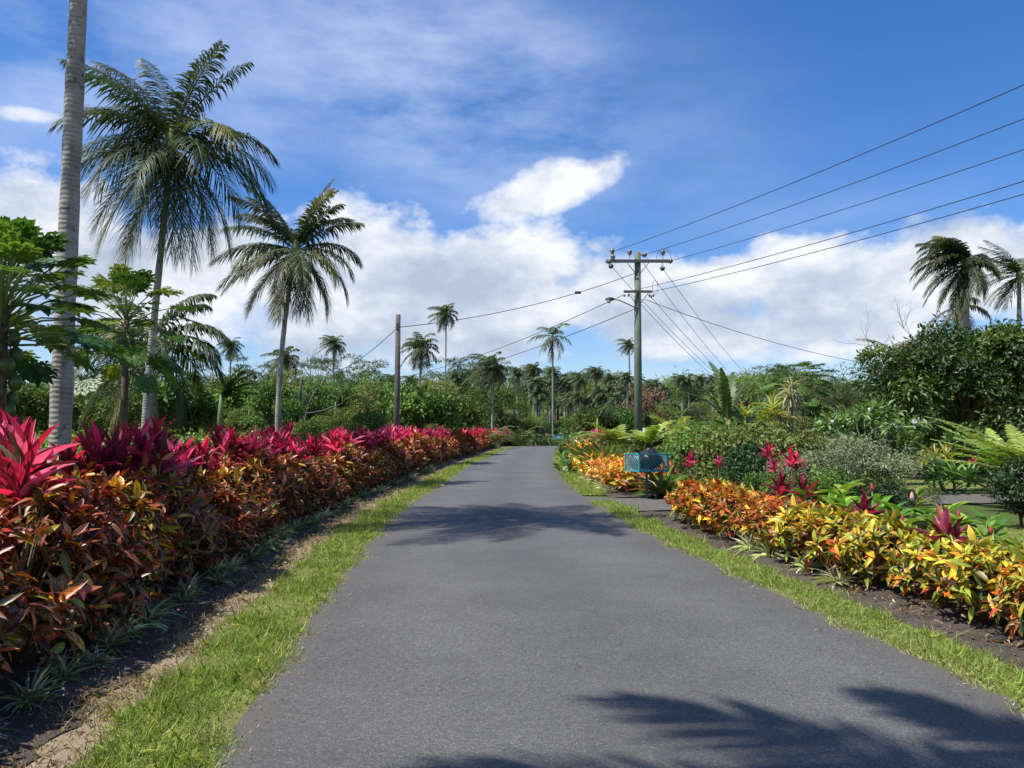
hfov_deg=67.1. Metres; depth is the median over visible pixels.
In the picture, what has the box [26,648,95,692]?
grass tuft
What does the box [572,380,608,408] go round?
broadleaf tree
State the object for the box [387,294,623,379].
power line
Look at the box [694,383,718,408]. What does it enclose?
broadleaf tree
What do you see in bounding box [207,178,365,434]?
coconut palm
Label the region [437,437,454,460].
croton bush
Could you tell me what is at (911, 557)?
croton bush
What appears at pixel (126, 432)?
ti plant
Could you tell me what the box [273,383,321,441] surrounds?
broadleaf tree
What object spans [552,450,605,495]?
grass
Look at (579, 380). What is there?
coconut palm
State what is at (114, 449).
ti plant
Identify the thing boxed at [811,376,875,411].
spreading tree
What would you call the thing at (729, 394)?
banana plant
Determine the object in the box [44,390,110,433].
broadleaf tree
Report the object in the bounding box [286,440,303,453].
ti plant
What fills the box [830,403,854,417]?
broadleaf tree
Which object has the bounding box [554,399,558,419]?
coconut palm
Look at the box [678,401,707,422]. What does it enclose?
banana plant
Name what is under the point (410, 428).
ti plant
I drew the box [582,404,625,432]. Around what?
broadleaf tree
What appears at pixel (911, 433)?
leafy bush
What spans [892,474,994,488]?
lawn
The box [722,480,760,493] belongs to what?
croton bush
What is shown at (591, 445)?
reed clump
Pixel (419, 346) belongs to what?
coconut palm
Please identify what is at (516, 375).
coconut palm
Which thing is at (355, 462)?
croton bush
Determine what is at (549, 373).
coconut palm
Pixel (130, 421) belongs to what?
broadleaf tree
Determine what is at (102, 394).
broadleaf tree
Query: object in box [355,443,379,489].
croton bush
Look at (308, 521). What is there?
grass tuft
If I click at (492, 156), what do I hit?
sky
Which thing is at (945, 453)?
dracaena
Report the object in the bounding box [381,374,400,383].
coconut palm
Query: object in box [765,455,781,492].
ti plant
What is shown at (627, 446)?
reed clump
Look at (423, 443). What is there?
croton bush
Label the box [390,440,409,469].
croton bush
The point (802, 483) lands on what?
ti plant
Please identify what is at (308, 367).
spreading tree
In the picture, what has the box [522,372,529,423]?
coconut palm
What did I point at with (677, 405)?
coconut palm
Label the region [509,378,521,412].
coconut palm
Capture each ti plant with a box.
[0,406,25,549]
[0,411,80,568]
[0,416,74,559]
[39,433,89,477]
[54,417,156,486]
[58,427,104,477]
[103,416,201,494]
[105,419,139,453]
[126,432,181,483]
[130,413,189,486]
[147,436,195,466]
[167,437,204,478]
[184,435,229,471]
[190,446,234,474]
[200,422,241,465]
[209,425,270,477]
[236,427,275,450]
[237,431,282,463]
[260,428,278,454]
[261,430,295,457]
[267,424,291,456]
[278,420,301,447]
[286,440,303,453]
[286,442,317,462]
[296,436,324,458]
[298,433,329,458]
[315,432,330,456]
[320,441,340,456]
[321,427,346,453]
[330,425,362,446]
[352,428,375,451]
[352,432,375,451]
[363,438,381,451]
[368,424,397,449]
[385,421,408,441]
[392,424,406,439]
[401,427,417,439]
[402,425,417,433]
[417,427,435,438]
[436,426,451,438]
[681,450,697,485]
[714,454,725,474]
[753,439,778,480]
[761,468,799,498]
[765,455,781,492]
[779,444,807,486]
[779,472,826,500]
[849,486,893,521]
[911,500,985,557]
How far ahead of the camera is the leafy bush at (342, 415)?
37.55 m
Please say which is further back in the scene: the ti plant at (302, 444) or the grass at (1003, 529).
the ti plant at (302, 444)
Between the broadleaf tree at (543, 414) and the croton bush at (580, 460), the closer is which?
the croton bush at (580, 460)
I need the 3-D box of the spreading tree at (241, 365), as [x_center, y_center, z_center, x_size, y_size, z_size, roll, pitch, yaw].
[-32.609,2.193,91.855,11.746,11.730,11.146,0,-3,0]
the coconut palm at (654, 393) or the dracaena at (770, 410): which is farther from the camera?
the coconut palm at (654, 393)
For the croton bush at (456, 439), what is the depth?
41.06 m
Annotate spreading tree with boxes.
[189,351,277,437]
[288,361,345,436]
[300,353,401,435]
[414,355,488,394]
[459,360,524,393]
[540,367,576,394]
[565,368,613,387]
[705,377,765,405]
[739,365,794,395]
[769,367,841,401]
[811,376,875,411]
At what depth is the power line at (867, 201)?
22.44 m
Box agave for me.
[913,453,990,493]
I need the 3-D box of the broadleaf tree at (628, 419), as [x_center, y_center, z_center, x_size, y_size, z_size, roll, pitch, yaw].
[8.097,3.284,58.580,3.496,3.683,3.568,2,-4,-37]
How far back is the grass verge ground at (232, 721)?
5.18 m
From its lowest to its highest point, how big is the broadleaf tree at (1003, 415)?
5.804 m
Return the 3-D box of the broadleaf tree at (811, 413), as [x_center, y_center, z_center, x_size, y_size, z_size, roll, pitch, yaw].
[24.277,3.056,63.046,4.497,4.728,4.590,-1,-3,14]
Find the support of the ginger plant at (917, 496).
on the ground at (989, 509)
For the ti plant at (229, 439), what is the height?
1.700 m
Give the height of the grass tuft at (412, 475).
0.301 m
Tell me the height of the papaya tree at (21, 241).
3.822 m
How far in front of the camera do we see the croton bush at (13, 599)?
4.62 m
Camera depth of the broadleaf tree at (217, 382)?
75.39 m
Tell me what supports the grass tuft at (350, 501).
on the soil bed ground at (33, 657)
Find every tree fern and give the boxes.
[567,422,638,447]
[607,420,689,447]
[647,415,697,444]
[924,416,1023,469]
[930,421,1021,466]
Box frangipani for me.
[810,399,936,471]
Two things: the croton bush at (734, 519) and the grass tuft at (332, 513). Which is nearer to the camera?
the croton bush at (734, 519)
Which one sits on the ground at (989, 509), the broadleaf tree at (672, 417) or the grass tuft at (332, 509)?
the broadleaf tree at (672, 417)
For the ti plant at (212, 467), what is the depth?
10.75 m
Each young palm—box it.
[472,426,518,448]
[497,426,547,445]
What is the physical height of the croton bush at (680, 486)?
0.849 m
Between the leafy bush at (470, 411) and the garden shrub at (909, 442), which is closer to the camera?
the garden shrub at (909, 442)
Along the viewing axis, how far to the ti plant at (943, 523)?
7.10 m
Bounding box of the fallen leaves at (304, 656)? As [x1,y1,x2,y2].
[213,512,410,760]
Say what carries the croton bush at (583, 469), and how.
on the soil bed ground at (619, 494)
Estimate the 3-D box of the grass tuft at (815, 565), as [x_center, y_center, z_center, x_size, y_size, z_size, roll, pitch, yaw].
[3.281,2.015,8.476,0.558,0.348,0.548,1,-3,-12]
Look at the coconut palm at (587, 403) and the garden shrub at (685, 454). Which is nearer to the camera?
the garden shrub at (685, 454)
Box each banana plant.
[217,365,270,432]
[333,383,370,430]
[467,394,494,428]
[531,418,559,442]
[595,397,625,442]
[672,362,784,475]
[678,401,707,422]
[712,403,766,428]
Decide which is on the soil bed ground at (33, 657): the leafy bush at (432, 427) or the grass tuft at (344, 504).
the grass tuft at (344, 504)
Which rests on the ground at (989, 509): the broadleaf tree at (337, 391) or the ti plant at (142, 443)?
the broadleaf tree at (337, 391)
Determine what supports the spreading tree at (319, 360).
on the ground at (989, 509)
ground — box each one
[0,446,505,767]
[69,446,515,767]
[100,395,1023,532]
[578,474,673,497]
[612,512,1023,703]
[639,511,1023,669]
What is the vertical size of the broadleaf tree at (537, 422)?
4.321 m
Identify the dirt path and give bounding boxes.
[20,446,509,767]
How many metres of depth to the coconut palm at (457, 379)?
98.83 m
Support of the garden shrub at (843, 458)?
on the ground at (989, 509)
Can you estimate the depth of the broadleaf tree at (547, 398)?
134.13 m
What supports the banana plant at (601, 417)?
on the ground at (989, 509)
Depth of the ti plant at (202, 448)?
9.93 m
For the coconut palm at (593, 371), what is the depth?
120.86 m
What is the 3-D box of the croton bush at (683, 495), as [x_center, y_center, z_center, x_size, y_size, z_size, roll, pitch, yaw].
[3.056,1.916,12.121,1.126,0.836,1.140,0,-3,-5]
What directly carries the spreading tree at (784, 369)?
on the ground at (989, 509)
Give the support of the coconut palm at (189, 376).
on the ground at (989, 509)
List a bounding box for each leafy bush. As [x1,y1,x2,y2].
[7,381,49,437]
[76,390,142,437]
[176,399,223,436]
[223,404,261,436]
[291,418,333,442]
[311,404,358,437]
[339,408,389,448]
[381,380,462,440]
[424,423,455,456]
[434,394,487,432]
[571,402,617,436]
[869,421,918,465]
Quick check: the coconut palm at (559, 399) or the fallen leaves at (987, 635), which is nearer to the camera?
the fallen leaves at (987, 635)
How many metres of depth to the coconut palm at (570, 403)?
111.80 m
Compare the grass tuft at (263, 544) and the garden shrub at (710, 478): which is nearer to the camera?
the grass tuft at (263, 544)
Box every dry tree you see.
[615,382,670,431]
[875,336,932,413]
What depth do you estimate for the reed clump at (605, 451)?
23.88 m
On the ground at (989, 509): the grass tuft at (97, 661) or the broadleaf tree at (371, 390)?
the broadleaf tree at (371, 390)
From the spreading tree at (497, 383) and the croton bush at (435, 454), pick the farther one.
the spreading tree at (497, 383)
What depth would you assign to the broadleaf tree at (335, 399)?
53.45 m
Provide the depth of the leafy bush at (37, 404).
23.78 m
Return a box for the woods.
[25,359,872,404]
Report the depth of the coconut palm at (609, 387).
102.78 m
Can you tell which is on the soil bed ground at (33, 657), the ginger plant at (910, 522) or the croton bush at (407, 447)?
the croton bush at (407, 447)
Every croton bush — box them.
[0,455,162,649]
[0,470,182,621]
[0,480,123,678]
[0,546,53,678]
[0,608,27,667]
[63,459,184,601]
[91,446,224,595]
[120,471,244,575]
[169,481,270,567]
[184,463,261,557]
[204,466,272,541]
[205,450,285,540]
[208,442,301,531]
[241,464,307,530]
[271,450,316,521]
[276,451,326,516]
[300,457,345,513]
[309,453,363,499]
[313,457,347,510]
[314,463,348,502]
[324,449,367,498]
[327,440,375,494]
[344,443,382,493]
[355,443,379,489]
[368,450,398,487]
[369,439,411,480]
[370,445,393,483]
[376,445,399,478]
[388,441,410,476]
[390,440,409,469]
[397,438,422,475]
[398,442,412,470]
[400,435,426,471]
[401,441,429,473]
[404,433,430,465]
[410,429,433,465]
[422,434,441,466]
[425,434,448,465]
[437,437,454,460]
[437,438,449,462]
[441,438,458,459]
[444,446,449,461]
[445,437,461,457]
[447,432,466,456]
[448,435,460,456]
[457,433,472,456]
[461,431,481,454]
[465,433,479,453]
[472,430,487,445]
[476,439,483,451]
[483,432,490,447]
[499,432,510,445]
[570,457,580,469]
[573,451,605,475]
[576,452,589,475]
[583,455,619,480]
[585,451,616,475]
[585,455,617,480]
[590,454,633,486]
[598,457,633,489]
[598,458,654,492]
[620,460,678,493]
[664,476,714,520]
[668,480,730,526]
[686,479,750,531]
[703,483,770,539]
[706,478,738,486]
[720,491,789,545]
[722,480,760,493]
[737,494,820,556]
[761,494,854,562]
[786,502,898,576]
[821,508,939,588]
[879,529,991,603]
[920,534,988,592]
[925,525,1023,625]
[977,546,1023,639]
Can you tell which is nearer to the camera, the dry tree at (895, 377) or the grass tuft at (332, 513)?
the grass tuft at (332, 513)
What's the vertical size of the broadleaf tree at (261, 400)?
3.193 m
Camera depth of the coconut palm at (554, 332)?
92.15 m
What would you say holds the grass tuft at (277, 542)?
on the soil bed ground at (33, 657)
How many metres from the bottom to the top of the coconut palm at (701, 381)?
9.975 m
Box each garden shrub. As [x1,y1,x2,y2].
[657,416,740,471]
[677,446,714,476]
[683,417,804,483]
[703,474,729,484]
[716,440,775,488]
[735,416,785,444]
[737,469,775,495]
[758,470,811,503]
[762,429,945,504]
[771,427,847,480]
[791,463,864,504]
[812,413,906,469]
[847,465,904,514]
[849,469,912,510]
[853,426,922,472]
[857,480,917,522]
[981,455,1023,515]
[981,475,1023,526]
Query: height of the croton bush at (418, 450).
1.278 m
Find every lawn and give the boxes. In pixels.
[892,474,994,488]
[934,525,1023,549]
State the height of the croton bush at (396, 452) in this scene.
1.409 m
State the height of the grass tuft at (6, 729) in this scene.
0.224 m
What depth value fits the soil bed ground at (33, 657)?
5.27 m
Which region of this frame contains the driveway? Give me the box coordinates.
[586,493,1023,511]
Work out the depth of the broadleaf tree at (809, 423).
37.10 m
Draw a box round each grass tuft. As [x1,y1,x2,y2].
[0,663,69,715]
[0,717,24,740]
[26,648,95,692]
[63,642,116,673]
[76,618,138,657]
[81,605,159,641]
[118,600,182,634]
[135,596,193,619]
[155,582,203,607]
[164,573,209,597]
[196,563,241,587]
[199,555,234,578]
[219,553,247,572]
[234,553,248,566]
[236,545,266,563]
[244,533,285,551]
[254,545,272,555]
[266,525,297,537]
[266,537,284,545]
[267,524,298,541]
[282,520,308,533]
[285,517,305,527]
[295,515,317,525]
[305,513,326,524]
[316,505,337,516]
[324,503,339,511]
[337,500,349,507]
[344,494,359,504]
[355,489,370,497]
[373,485,389,491]
[390,478,402,485]
[406,472,417,477]
[595,483,617,492]
[673,515,688,521]
[688,521,721,529]
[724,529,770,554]
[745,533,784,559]
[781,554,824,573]
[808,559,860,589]
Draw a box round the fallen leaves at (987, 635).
[651,512,1023,651]
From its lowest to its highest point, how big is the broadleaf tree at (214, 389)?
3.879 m
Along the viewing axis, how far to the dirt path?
4.83 m
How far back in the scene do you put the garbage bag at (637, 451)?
17.49 m
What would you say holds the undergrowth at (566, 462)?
on the ground at (989, 509)
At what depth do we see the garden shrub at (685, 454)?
20.78 m
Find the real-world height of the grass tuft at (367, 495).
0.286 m
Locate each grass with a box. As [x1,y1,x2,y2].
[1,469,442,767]
[179,477,451,767]
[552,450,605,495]
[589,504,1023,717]
[912,523,1023,550]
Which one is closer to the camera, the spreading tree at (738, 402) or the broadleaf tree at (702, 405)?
the broadleaf tree at (702, 405)
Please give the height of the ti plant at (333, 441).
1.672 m
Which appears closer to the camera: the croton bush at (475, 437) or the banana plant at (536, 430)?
the croton bush at (475, 437)
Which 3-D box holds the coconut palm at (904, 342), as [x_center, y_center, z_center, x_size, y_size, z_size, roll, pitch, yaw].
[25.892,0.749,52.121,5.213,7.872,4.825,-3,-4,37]
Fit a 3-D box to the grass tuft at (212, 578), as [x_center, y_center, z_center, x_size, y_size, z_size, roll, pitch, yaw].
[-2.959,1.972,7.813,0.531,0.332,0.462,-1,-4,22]
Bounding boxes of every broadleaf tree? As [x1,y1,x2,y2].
[20,382,49,423]
[23,382,74,434]
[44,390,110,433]
[87,373,139,432]
[94,367,158,429]
[114,377,218,433]
[158,384,214,436]
[190,375,227,436]
[204,371,245,421]
[212,394,260,433]
[215,372,303,436]
[236,378,308,434]
[241,365,327,436]
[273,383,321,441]
[293,372,337,434]
[297,372,338,394]
[313,401,343,437]
[326,388,358,428]
[328,378,366,417]
[331,377,391,430]
[338,371,381,389]
[357,371,389,389]
[358,372,432,429]
[413,371,478,402]
[435,371,484,413]
[470,417,497,428]
[473,380,507,414]
[478,381,535,431]
[481,407,507,430]
[495,421,521,436]
[500,411,523,425]
[500,420,519,433]
[503,391,530,417]
[511,417,525,432]
[515,389,550,421]
[517,418,539,436]
[518,416,548,440]
[521,410,549,432]
[526,413,549,436]
[531,386,555,405]
[532,415,551,434]
[547,420,567,435]
[554,380,566,419]
[555,414,581,437]
[561,378,590,414]
[567,412,587,434]
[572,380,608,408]
[574,379,614,412]
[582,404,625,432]
[604,403,643,440]
[626,414,654,434]
[649,402,677,430]
[650,404,681,423]
[654,406,696,430]
[660,375,680,397]
[668,387,699,409]
[670,415,709,442]
[671,387,711,409]
[675,380,715,410]
[684,420,710,437]
[688,399,721,422]
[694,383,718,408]
[705,371,775,412]
[709,403,759,416]
[709,406,751,424]
[742,370,766,405]
[750,397,796,418]
[751,405,813,436]
[770,372,814,400]
[786,393,830,423]
[793,416,814,427]
[801,373,859,408]
[819,377,860,407]
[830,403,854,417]
[846,311,1023,477]
[902,409,949,474]
[934,384,1023,447]
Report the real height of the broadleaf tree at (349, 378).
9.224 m
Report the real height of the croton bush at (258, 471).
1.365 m
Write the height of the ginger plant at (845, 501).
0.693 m
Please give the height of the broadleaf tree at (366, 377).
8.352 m
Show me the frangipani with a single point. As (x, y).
(842, 424)
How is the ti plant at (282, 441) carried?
on the ground at (989, 509)
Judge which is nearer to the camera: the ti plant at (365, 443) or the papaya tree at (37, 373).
the papaya tree at (37, 373)
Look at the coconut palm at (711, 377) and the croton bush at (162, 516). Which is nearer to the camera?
the croton bush at (162, 516)
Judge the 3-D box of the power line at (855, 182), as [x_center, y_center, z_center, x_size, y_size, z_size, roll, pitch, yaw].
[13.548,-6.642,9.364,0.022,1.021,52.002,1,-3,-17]
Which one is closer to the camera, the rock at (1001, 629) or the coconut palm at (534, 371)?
the rock at (1001, 629)
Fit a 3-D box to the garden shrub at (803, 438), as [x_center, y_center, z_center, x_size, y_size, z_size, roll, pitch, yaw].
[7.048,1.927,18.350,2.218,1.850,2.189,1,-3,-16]
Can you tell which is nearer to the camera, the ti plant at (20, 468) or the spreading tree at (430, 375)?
the ti plant at (20, 468)
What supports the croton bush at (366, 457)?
on the soil bed ground at (33, 657)
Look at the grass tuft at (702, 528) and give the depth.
11.88 m
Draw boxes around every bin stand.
[553,435,562,443]
[625,453,668,498]
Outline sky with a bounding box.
[0,0,1023,404]
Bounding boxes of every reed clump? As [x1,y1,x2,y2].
[559,442,615,459]
[563,441,643,461]
[565,442,630,464]
[570,440,634,453]
[596,439,655,450]
[605,441,645,454]
[613,442,663,457]
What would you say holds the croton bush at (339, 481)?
on the soil bed ground at (33, 657)
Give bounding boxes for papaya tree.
[0,215,112,388]
[0,216,136,425]
[49,263,205,430]
[757,361,842,431]
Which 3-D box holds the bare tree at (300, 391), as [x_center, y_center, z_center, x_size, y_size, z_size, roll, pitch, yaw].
[-8.793,0.471,37.068,2.999,5.236,2.698,0,-3,0]
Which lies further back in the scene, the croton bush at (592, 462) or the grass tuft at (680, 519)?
the croton bush at (592, 462)
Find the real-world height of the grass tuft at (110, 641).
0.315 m
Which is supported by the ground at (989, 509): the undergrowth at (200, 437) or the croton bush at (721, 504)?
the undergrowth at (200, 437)
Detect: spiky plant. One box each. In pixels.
[623,465,688,499]
[648,470,692,488]
[679,469,704,486]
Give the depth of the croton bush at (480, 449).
50.99 m
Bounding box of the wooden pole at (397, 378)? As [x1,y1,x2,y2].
[393,314,400,427]
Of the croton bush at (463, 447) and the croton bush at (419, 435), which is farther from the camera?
the croton bush at (463, 447)
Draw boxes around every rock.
[930,608,943,613]
[939,615,951,621]
[992,633,1007,642]
[995,627,1009,630]
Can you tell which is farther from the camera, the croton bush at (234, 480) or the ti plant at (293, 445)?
the ti plant at (293, 445)
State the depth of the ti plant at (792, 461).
13.95 m
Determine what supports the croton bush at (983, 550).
on the soil bed ground at (975, 638)
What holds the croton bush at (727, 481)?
on the soil bed ground at (975, 638)
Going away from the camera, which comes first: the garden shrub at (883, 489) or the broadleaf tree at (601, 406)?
the garden shrub at (883, 489)
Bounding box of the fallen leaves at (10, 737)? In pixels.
[0,469,440,767]
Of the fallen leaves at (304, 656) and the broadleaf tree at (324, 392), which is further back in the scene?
the broadleaf tree at (324, 392)
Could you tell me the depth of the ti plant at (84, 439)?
8.05 m
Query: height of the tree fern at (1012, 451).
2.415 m
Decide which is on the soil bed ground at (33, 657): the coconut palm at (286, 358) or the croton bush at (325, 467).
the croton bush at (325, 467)
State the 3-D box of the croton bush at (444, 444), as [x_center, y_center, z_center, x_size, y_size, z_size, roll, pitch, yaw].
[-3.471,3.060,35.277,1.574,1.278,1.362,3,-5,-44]
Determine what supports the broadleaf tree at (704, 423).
on the ground at (989, 509)
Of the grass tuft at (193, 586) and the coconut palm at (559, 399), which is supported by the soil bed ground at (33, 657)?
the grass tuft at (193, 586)
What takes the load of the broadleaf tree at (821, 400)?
on the ground at (989, 509)
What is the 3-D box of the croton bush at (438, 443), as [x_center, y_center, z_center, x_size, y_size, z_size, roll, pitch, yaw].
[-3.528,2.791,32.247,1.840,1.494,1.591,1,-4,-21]
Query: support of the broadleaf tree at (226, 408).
on the ground at (989, 509)
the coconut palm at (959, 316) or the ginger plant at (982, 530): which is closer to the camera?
the ginger plant at (982, 530)
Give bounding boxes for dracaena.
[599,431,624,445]
[724,389,790,433]
[766,374,812,437]
[911,442,973,490]
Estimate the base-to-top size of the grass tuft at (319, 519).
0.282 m
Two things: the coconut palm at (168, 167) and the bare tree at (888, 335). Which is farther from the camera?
the bare tree at (888, 335)
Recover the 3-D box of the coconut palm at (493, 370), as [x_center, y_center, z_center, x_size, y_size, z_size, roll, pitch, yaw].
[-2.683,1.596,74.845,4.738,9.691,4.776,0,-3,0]
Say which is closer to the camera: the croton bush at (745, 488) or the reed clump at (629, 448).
the croton bush at (745, 488)
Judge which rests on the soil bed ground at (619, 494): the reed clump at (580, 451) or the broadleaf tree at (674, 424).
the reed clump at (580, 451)
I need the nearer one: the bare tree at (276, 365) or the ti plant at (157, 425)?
the ti plant at (157, 425)
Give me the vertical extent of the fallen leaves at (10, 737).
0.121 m
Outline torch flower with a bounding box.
[870,484,873,518]
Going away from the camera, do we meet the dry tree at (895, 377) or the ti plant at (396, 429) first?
the ti plant at (396, 429)
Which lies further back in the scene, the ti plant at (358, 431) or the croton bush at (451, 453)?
the croton bush at (451, 453)
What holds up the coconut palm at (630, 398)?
on the ground at (989, 509)
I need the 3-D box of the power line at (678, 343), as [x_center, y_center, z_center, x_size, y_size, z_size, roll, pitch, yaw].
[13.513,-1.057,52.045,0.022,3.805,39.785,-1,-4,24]
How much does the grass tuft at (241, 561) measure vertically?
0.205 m
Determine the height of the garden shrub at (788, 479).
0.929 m
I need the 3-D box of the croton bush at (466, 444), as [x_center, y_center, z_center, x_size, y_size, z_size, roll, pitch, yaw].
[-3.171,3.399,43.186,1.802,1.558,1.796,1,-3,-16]
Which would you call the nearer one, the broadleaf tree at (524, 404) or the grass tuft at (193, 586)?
the grass tuft at (193, 586)
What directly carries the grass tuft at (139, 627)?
on the soil bed ground at (33, 657)
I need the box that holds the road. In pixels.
[212,446,1023,767]
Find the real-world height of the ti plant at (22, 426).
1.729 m
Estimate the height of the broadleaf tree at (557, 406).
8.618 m
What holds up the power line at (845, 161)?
attached to the utility pole at (637, 261)
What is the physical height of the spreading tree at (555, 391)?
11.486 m
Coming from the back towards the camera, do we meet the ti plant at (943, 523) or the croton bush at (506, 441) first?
the croton bush at (506, 441)
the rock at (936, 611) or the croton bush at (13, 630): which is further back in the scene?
the rock at (936, 611)
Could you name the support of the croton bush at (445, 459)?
on the soil bed ground at (33, 657)
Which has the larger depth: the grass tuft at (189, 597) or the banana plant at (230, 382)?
the banana plant at (230, 382)
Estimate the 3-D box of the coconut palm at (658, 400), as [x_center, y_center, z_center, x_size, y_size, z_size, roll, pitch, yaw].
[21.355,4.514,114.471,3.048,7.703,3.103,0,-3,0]
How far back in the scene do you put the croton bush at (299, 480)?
12.97 m
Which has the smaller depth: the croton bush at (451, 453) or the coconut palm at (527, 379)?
the croton bush at (451, 453)
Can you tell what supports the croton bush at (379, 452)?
on the soil bed ground at (33, 657)
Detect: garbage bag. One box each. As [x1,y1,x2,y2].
[627,449,643,468]
[640,444,662,469]
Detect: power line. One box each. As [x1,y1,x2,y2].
[328,329,395,373]
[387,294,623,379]
[402,273,634,326]
[408,308,635,382]
[613,84,1023,251]
[613,268,745,396]
[631,294,748,402]
[641,181,1023,288]
[643,263,754,396]
[645,118,1023,254]
[645,299,866,363]
[652,298,757,401]
[653,194,1023,291]
[664,270,762,390]
[671,149,1023,260]
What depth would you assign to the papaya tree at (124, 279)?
14.96 m
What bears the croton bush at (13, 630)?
on the soil bed ground at (33, 657)
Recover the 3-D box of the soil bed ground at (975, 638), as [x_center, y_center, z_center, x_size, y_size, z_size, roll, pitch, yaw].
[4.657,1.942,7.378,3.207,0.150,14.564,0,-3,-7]
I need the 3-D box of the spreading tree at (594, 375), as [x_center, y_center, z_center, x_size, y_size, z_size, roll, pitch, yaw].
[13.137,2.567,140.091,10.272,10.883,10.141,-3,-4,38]
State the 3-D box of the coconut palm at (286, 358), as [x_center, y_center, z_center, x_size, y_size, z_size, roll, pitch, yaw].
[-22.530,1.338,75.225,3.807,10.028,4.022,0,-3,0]
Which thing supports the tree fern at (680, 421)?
on the ground at (989, 509)
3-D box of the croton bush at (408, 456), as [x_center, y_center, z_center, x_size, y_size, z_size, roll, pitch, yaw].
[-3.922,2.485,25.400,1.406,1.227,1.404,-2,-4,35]
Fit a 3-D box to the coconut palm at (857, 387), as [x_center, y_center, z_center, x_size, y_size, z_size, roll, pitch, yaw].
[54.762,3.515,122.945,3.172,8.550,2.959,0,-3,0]
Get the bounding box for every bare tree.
[253,345,306,435]
[295,347,353,440]
[833,304,920,411]
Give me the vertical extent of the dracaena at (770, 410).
3.057 m
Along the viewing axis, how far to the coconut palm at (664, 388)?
114.95 m
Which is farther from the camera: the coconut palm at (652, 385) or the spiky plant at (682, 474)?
the coconut palm at (652, 385)
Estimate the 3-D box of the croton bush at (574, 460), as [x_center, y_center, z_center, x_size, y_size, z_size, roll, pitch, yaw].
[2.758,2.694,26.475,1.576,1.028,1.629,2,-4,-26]
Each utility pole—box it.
[243,370,252,432]
[605,248,672,448]
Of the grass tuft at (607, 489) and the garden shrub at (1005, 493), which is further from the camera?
the grass tuft at (607, 489)
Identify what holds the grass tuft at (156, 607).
on the soil bed ground at (33, 657)
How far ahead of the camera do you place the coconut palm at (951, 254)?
46.08 m
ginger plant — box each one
[786,478,865,511]
[816,490,901,518]
[859,511,931,542]
[860,484,934,517]
[868,492,969,531]
[926,507,1015,543]
[959,524,1023,555]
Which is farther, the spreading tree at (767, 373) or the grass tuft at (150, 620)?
the spreading tree at (767, 373)
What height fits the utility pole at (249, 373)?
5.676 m
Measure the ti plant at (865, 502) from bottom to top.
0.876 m
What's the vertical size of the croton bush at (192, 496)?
1.523 m
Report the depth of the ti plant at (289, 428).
16.32 m
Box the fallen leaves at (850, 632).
[586,506,1016,721]
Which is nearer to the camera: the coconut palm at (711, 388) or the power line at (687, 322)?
the power line at (687, 322)
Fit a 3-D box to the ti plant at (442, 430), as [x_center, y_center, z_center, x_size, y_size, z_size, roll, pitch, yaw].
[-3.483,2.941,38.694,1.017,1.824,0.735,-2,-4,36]
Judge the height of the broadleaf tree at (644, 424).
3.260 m
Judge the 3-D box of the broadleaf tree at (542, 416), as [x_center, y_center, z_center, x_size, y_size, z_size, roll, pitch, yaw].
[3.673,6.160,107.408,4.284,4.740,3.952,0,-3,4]
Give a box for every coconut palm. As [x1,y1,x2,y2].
[45,38,281,438]
[46,293,231,437]
[47,0,86,472]
[178,371,201,382]
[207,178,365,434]
[217,337,244,375]
[260,346,299,378]
[317,335,346,388]
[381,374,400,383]
[400,332,438,384]
[401,374,418,384]
[427,303,457,398]
[445,371,464,405]
[460,351,508,430]
[472,388,487,421]
[506,367,525,421]
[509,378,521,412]
[518,381,531,411]
[520,362,541,416]
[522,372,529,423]
[523,364,540,411]
[523,375,545,428]
[525,385,549,418]
[526,323,570,438]
[532,384,548,412]
[542,366,560,436]
[543,398,550,419]
[546,380,555,420]
[550,378,572,416]
[554,396,566,410]
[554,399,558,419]
[556,375,574,415]
[560,391,576,418]
[567,390,584,412]
[568,373,587,412]
[581,397,595,412]
[585,366,604,407]
[586,385,607,409]
[591,393,608,409]
[597,372,618,402]
[601,383,616,406]
[605,391,623,406]
[613,386,628,408]
[614,370,633,409]
[615,337,633,393]
[623,391,633,408]
[628,374,645,386]
[644,381,656,402]
[647,378,661,387]
[649,387,661,404]
[652,389,665,406]
[658,385,670,404]
[660,400,679,410]
[667,385,674,401]
[668,401,681,411]
[669,374,691,410]
[669,376,678,400]
[685,373,697,410]
[691,373,708,403]
[701,384,716,412]
[702,375,717,402]
[754,374,772,390]
[803,376,814,398]
[846,380,862,410]
[853,339,910,398]
[910,236,1002,340]
[925,297,991,340]
[975,240,1023,329]
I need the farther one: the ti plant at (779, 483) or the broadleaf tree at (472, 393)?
the broadleaf tree at (472, 393)
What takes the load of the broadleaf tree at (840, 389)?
on the ground at (989, 509)
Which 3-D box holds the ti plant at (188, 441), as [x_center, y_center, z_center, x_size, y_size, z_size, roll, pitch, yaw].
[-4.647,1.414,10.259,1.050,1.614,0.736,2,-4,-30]
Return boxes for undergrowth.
[4,425,321,560]
[504,428,587,445]
[553,431,1021,473]
[619,456,902,492]
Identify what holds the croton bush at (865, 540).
on the soil bed ground at (975, 638)
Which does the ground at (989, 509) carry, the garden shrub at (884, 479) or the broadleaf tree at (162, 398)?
the broadleaf tree at (162, 398)

